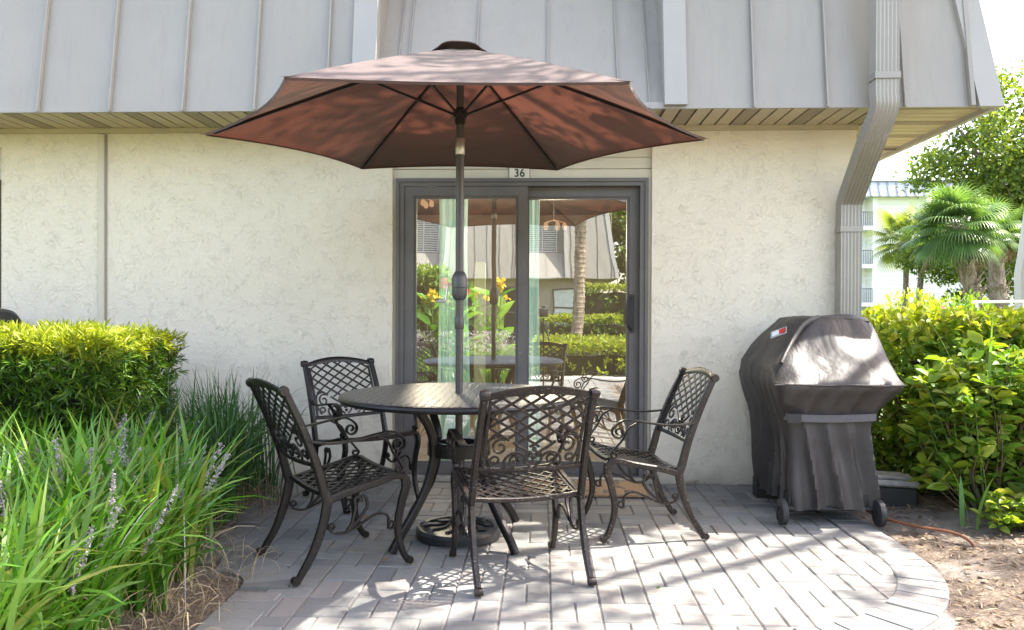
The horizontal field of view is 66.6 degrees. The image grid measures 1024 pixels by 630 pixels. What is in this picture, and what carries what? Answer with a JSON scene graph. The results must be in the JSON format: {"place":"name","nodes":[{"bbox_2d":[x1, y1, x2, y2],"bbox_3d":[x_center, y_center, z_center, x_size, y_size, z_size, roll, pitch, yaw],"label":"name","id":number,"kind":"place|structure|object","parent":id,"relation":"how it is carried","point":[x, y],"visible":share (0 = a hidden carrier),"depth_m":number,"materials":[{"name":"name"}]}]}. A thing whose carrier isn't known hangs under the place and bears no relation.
{"place":"outdoors","nodes":[
{"label":"outdoors","id":0,"kind":"place"},
{"bbox_2d":[0,372,280,629],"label":"border grass","id":1,"kind":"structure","parent":0,"point":[95,535],"depth_m":2.85,"materials":[{"name":"green plant"}]},
{"bbox_2d":[872,0,1023,179],"label":"sky","id":2,"kind":"structure","parent":0,"point":[1004,19],"materials":[{"name":"white"}]},
{"bbox_2d":[1014,213,1023,310],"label":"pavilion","id":3,"kind":"structure","parent":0,"point":[1019,281],"depth_m":16.53,"materials":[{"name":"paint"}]},
{"label":"ground","id":4,"kind":"structure","parent":0,"visible":0},
{"bbox_2d":[0,308,20,326],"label":"barbecue","id":5,"kind":"object","parent":4,"relation":"on","point":[6,315],"visible":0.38,"depth_m":5.17,"materials":[{"name":"metal"}]},
{"bbox_2d":[101,471,268,629],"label":"planting bed","id":6,"kind":"object","parent":4,"relation":"on","point":[226,587],"visible":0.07,"depth_m":3.13,"materials":[{"name":"soil"}]},
{"bbox_2d":[0,316,189,451],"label":"clipped hedge","id":7,"kind":"object","parent":6,"relation":"on","point":[38,372],"visible":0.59,"depth_m":4.04,"materials":[{"name":"green plant"}]},
{"bbox_2d":[112,479,260,629],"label":"fallen debris","id":8,"kind":"object","parent":6,"relation":"on","point":[196,611],"visible":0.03,"depth_m":3.12,"materials":[{"name":"brown plant"}]},
{"bbox_2d":[76,363,345,524],"bbox_3d":[-1.777,0.687,4.607,1.585,0.844,1.714,0,0,2],"label":"grass clump","id":9,"kind":"object","parent":6,"relation":"on","point":[217,422],"visible":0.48,"depth_m":4.46,"materials":[{"name":"green plant"}]},
{"bbox_2d":[0,0,1004,484],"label":"apartment building","id":10,"kind":"structure","parent":4,"relation":"on","point":[130,192],"depth_m":5.38,"materials":[{"name":"paint"}]},
{"bbox_2d":[0,179,0,307],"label":"sliding door","id":11,"kind":"structure","parent":10,"relation":"in","point":[0,179],"depth_m":5.59,"materials":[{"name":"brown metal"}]},
{"bbox_2d":[417,199,433,207],"bbox_3d":[-0.878,-1.157,7.636,0.229,0.200,0.238,0,0,2],"label":"ceiling lamp","id":12,"kind":"object","parent":10,"relation":"hanging from","point":[424,203],"visible":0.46,"depth_m":7.62,"materials":[{"name":"glass"}]},
{"bbox_2d":[438,199,469,460],"bbox_3d":[-0.429,-0.006,5.752,0.246,2.250,0.094,0,0,2],"label":"curtain","id":13,"kind":"object","parent":10,"relation":"in","point":[446,347],"visible":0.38,"depth_m":5.75,"materials":[{"name":"white fabric"}]},
{"bbox_2d":[392,178,650,484],"bbox_3d":[0.063,0.102,5.467,1.801,2.113,0.180,0,0,2],"label":"sliding door","id":14,"kind":"structure","parent":10,"relation":"in","point":[635,191],"depth_m":5.47,"materials":[{"name":"grey metal"}]},
{"bbox_2d":[528,200,540,459],"bbox_3d":[0.126,-0.003,5.730,0.177,2.250,0.094,0,0,2],"label":"curtain","id":15,"kind":"object","parent":10,"relation":"in","point":[534,353],"visible":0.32,"depth_m":5.72,"materials":[{"name":"white fabric"}]},
{"bbox_2d":[543,200,566,230],"bbox_3d":[0.421,-1.042,7.584,0.229,0.420,0.238,0,0,2],"label":"ceiling lamp","id":16,"kind":"object","parent":10,"relation":"hanging from","point":[557,226],"visible":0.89,"depth_m":7.56,"materials":[{"name":"glass"}]},
{"bbox_2d":[193,478,959,629],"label":"patio paving","id":17,"kind":"structure","parent":4,"relation":"on","point":[910,587],"depth_m":3.54,"materials":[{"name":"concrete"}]},
{"bbox_2d":[245,377,413,586],"bbox_3d":[-0.873,0.720,3.673,0.650,0.874,0.588,0,0,-35],"label":"patio chair","id":18,"kind":"object","parent":17,"relation":"on","point":[326,491],"visible":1,"depth_m":3.58,"materials":[{"name":"metal"}]},
{"bbox_2d":[300,356,420,513],"bbox_3d":[-0.962,0.714,4.921,0.588,0.874,0.650,0,0,-40],"label":"patio chair","id":19,"kind":"object","parent":17,"relation":"on","point":[314,404],"visible":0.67,"depth_m":4.96,"materials":[{"name":"metal"}]},
{"bbox_2d":[338,382,577,554],"bbox_3d":[-0.279,0.787,4.088,1.239,0.764,1.239,0,0,2],"label":"patio table","id":20,"kind":"object","parent":17,"relation":"on","point":[422,401],"visible":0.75,"depth_m":3.90,"materials":[{"name":"metal"}]},
{"bbox_2d":[416,460,500,547],"bbox_3d":[-0.280,0.953,4.089,0.448,0.410,0.448,0,0,2],"label":"umbrella base","id":21,"kind":"object","parent":17,"relation":"on","point":[435,531],"visible":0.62,"depth_m":4.00,"materials":[{"name":"metal"}]},
{"bbox_2d":[201,40,706,440],"bbox_3d":[-0.274,-0.186,4.084,2.651,2.468,2.434,0,0,2],"label":"patio umbrella","id":22,"kind":"object","parent":21,"relation":"in","point":[459,105],"visible":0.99,"depth_m":4.29,"materials":[{"name":"fabric"}]},
{"bbox_2d":[446,386,600,596],"bbox_3d":[0.041,0.725,3.512,0.588,0.874,0.650,0,0,-16],"label":"patio chair","id":23,"kind":"object","parent":17,"relation":"on","point":[470,498],"visible":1,"depth_m":3.36,"materials":[{"name":"metal"}]},
{"bbox_2d":[522,480,647,497],"bbox_3d":[0.474,1.146,5.173,0.800,0.018,0.435,0,0,2],"label":"doormat","id":24,"kind":"object","parent":17,"relation":"on","point":[622,488],"visible":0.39,"depth_m":5.12,"materials":[{"name":"fabric"}]},
{"bbox_2d":[585,367,719,542],"bbox_3d":[0.739,0.724,4.259,0.650,0.874,0.588,0,0,-7],"label":"patio chair","id":25,"kind":"object","parent":17,"relation":"on","point":[649,460],"visible":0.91,"depth_m":4.15,"materials":[{"name":"metal"}]},
{"bbox_2d":[685,479,709,483],"bbox_3d":[1.239,1.132,5.349,0.232,0.053,0.076,0,0,2],"label":"weed tuft","id":26,"kind":"object","parent":17,"relation":"on","point":[695,482],"visible":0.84,"depth_m":5.35,"materials":[{"name":"plant"}]},
{"bbox_2d":[739,314,906,526],"bbox_3d":[1.829,0.579,4.737,0.728,1.169,1.005,0,0,2],"label":"covered barbecue","id":27,"kind":"object","parent":17,"relation":"on","point":[819,392],"visible":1,"depth_m":4.36,"materials":[{"name":"fabric"}]},
{"bbox_2d":[863,194,925,306],"bbox_3d":[19.887,-2.461,39.254,4.063,7.276,4.020,0,0,2],"label":"slim palm","id":28,"kind":"object","parent":4,"relation":"on","point":[888,220],"visible":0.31,"depth_m":39.27,"materials":[{"name":"green plant"}]},
{"bbox_2d":[875,287,939,353],"bbox_3d":[6.997,0.323,13.748,1.440,1.645,1.205,0,0,2],"label":"bush","id":29,"kind":"object","parent":4,"relation":"on","point":[908,304],"visible":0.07,"depth_m":13.68,"materials":[{"name":"yellow plant"}]},
{"bbox_2d":[881,204,942,306],"bbox_3d":[19.708,-2.173,37.236,3.693,6.735,3.873,0,0,2],"label":"slim palm","id":30,"kind":"object","parent":4,"relation":"on","point":[920,282],"visible":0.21,"depth_m":37.25,"materials":[{"name":"green plant"}]},
{"bbox_2d":[905,292,950,312],"bbox_3d":[9.965,0.294,18.635,1.328,1.679,1.155,0,0,2],"label":"bush","id":31,"kind":"object","parent":4,"relation":"on","point":[932,298],"visible":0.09,"depth_m":18.57,"materials":[{"name":"yellow plant"}]},
{"bbox_2d":[851,438,1023,629],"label":"mulch bed","id":32,"kind":"object","parent":4,"relation":"on","point":[941,566],"visible":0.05,"depth_m":3.73,"materials":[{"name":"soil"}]},
{"bbox_2d":[877,471,920,506],"bbox_3d":[2.314,1.073,4.826,0.330,0.185,0.290,0,0,14],"label":"utility box","id":33,"kind":"object","parent":32,"relation":"on","point":[897,489],"visible":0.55,"depth_m":4.69,"materials":[{"name":"black plastic"}]},
{"bbox_2d":[866,511,976,546],"bbox_3d":[2.156,1.140,4.203,0.073,0.069,0.727,0,0,-23],"label":"hose","id":34,"kind":"object","parent":32,"relation":"on","point":[971,542],"visible":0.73,"depth_m":4.07,"materials":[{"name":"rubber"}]},
{"bbox_2d":[862,300,1023,498],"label":"hedge","id":35,"kind":"object","parent":32,"relation":"on","point":[915,334],"visible":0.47,"depth_m":5.15,"materials":[{"name":"green plant"}]},
{"bbox_2d":[897,330,1023,512],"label":"broadleaf shrub","id":36,"kind":"object","parent":32,"relation":"on","point":[998,445],"visible":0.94,"depth_m":4.41,"materials":[{"name":"green plant"}]},
{"bbox_2d":[931,318,1023,528],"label":"sword leaf plant","id":37,"kind":"object","parent":32,"relation":"on","point":[961,504],"visible":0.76,"depth_m":4.26,"materials":[{"name":"green plant"}]},
{"bbox_2d":[968,487,1023,533],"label":"groundcover shrub","id":38,"kind":"object","parent":32,"relation":"on","point":[1003,510],"visible":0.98,"depth_m":4.10,"materials":[{"name":"green plant"}]},
{"bbox_2d":[862,180,1018,314],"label":"apartment building","id":39,"kind":"structure","parent":4,"relation":"on","point":[877,286],"depth_m":55.92,"materials":[{"name":"white paint"}]},
{"bbox_2d":[894,180,1013,310],"bbox_3d":[13.337,-1.443,23.534,3.193,5.403,3.303,0,0,2],"label":"cabbage palm","id":40,"kind":"object","parent":4,"relation":"on","point":[969,250],"visible":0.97,"depth_m":23.00,"materials":[{"name":"green plant"}]},
{"bbox_2d":[885,59,1023,281],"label":"leafy tree","id":41,"kind":"object","parent":4,"relation":"on","point":[999,164],"visible":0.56,"depth_m":29.52,"materials":[{"name":"green plant"}]},
{"bbox_2d":[892,185,1020,309],"bbox_3d":[21.165,-2.490,35.109,7.025,7.534,6.335,1,0,44],"label":"leafy tree","id":42,"kind":"object","parent":4,"relation":"on","point":[933,272],"visible":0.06,"depth_m":35.21,"materials":[{"name":"green plant"}]},
{"bbox_2d":[939,288,994,350],"bbox_3d":[8.468,0.315,14.656,1.448,1.666,1.236,0,0,2],"label":"bush","id":43,"kind":"object","parent":4,"relation":"on","point":[970,304],"visible":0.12,"depth_m":14.54,"materials":[{"name":"green plant"}]},
{"bbox_2d":[960,197,1022,349],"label":"cabbage palm","id":44,"kind":"object","parent":4,"relation":"on","point":[998,288],"visible":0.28,"depth_m":26.12,"materials":[{"name":"green plant"}]},
{"bbox_2d":[972,300,1023,309],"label":"railing","id":45,"kind":"object","parent":4,"relation":"on","point":[1001,301],"visible":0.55,"depth_m":12.67,"materials":[{"name":"white metal"}]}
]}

